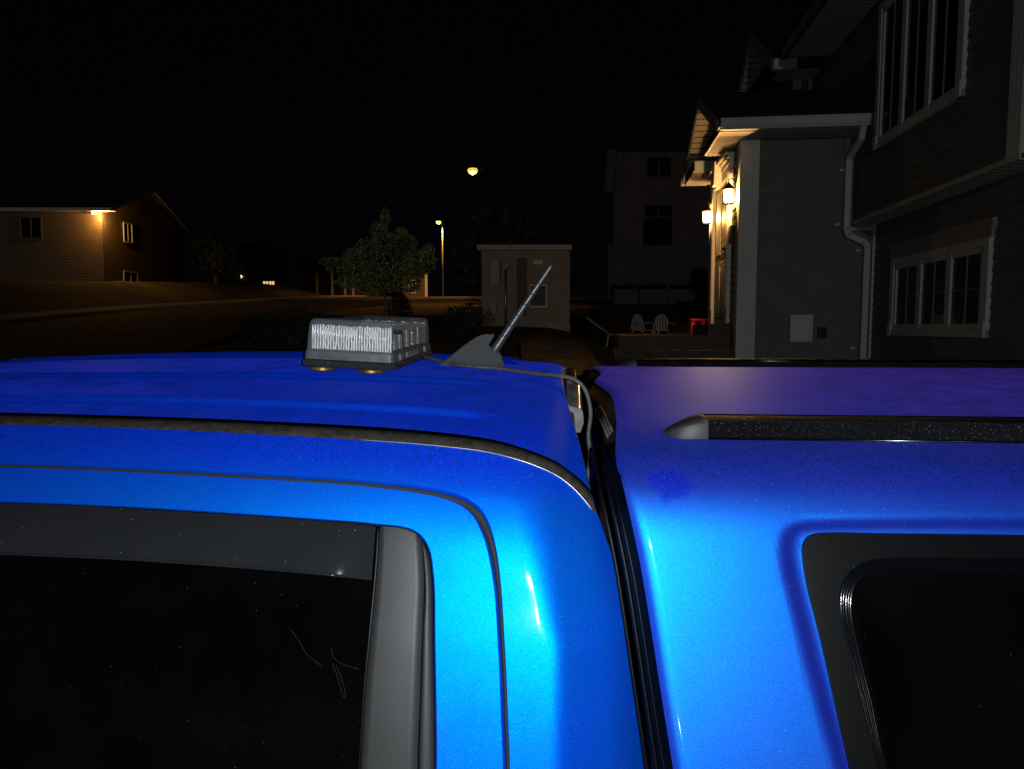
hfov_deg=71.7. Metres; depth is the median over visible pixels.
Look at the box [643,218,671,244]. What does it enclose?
balcony door
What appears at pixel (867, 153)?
house
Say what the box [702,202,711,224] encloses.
wall lantern
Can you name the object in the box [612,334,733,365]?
porch deck
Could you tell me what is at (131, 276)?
window
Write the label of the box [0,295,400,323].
pavement
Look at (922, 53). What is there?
window
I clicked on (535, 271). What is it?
door
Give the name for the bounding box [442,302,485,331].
shrub
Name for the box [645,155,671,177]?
window
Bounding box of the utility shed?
[477,245,571,331]
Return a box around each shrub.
[239,313,277,338]
[258,305,323,345]
[381,292,415,322]
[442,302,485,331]
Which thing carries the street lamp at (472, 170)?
on the ground
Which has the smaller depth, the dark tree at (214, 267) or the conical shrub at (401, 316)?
the conical shrub at (401, 316)
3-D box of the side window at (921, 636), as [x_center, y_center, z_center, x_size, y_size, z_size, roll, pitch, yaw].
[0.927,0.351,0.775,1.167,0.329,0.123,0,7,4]
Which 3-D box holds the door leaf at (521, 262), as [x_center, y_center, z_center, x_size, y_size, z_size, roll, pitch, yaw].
[0.270,-2.722,19.838,0.280,1.630,0.015,0,5,0]
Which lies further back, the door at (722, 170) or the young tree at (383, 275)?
the young tree at (383, 275)
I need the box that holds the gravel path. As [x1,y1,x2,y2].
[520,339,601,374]
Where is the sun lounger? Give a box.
[586,317,650,346]
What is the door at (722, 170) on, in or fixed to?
in the house at (867, 153)
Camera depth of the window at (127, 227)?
45.96 m
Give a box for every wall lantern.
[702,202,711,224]
[722,176,736,204]
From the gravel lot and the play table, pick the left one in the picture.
the gravel lot
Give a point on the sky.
(290, 126)
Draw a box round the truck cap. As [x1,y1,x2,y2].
[583,357,1023,768]
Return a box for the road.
[0,297,427,360]
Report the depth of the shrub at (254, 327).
17.31 m
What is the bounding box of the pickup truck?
[0,264,650,768]
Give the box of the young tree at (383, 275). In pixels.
[319,206,438,321]
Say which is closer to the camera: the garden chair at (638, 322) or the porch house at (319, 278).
the garden chair at (638, 322)
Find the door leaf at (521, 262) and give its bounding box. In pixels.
[517,258,526,315]
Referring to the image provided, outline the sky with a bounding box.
[0,0,1022,296]
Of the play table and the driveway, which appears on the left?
the driveway
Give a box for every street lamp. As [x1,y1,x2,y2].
[435,221,443,296]
[466,167,507,240]
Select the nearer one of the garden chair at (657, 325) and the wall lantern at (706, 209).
the wall lantern at (706, 209)
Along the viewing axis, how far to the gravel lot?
29.57 m
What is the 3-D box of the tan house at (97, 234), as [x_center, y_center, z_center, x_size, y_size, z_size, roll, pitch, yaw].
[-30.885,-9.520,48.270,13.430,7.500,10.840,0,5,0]
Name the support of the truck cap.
on the pickup truck
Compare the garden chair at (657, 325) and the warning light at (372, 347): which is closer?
the warning light at (372, 347)
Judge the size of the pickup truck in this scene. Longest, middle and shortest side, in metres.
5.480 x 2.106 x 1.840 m
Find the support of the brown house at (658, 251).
on the ground
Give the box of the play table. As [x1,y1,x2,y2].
[688,319,706,333]
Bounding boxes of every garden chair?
[631,314,654,333]
[654,314,674,333]
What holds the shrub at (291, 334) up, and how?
on the ground
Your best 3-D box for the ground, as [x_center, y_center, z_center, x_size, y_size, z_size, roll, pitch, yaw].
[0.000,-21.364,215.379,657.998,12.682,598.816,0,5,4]
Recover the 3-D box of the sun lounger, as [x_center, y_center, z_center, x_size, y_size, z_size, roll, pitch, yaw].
[2.721,-1.330,17.956,1.659,0.762,0.671,1,5,10]
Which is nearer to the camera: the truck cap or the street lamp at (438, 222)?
the truck cap
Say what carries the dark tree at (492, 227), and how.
on the ground
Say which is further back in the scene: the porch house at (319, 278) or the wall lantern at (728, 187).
the porch house at (319, 278)
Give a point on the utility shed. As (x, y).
(511, 275)
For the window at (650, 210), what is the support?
in the brown house at (658, 251)
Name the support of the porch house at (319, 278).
on the ground
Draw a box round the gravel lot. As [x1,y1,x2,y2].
[320,297,481,315]
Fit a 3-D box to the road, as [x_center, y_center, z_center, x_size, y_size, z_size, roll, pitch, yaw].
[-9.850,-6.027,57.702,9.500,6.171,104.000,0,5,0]
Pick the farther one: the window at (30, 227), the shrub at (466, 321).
the window at (30, 227)
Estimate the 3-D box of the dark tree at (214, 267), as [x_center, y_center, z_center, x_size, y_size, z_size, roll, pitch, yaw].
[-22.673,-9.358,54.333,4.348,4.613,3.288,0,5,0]
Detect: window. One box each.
[19,216,42,238]
[123,222,132,242]
[123,270,137,281]
[643,203,672,217]
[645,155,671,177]
[801,532,1023,768]
[872,0,969,150]
[886,217,997,337]
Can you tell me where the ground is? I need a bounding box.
[0,280,707,511]
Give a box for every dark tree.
[187,231,244,283]
[447,196,537,291]
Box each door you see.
[528,257,549,308]
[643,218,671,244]
[706,151,734,323]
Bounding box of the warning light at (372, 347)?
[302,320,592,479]
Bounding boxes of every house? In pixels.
[0,188,191,281]
[299,260,392,296]
[401,247,431,296]
[595,135,709,303]
[681,0,1023,358]

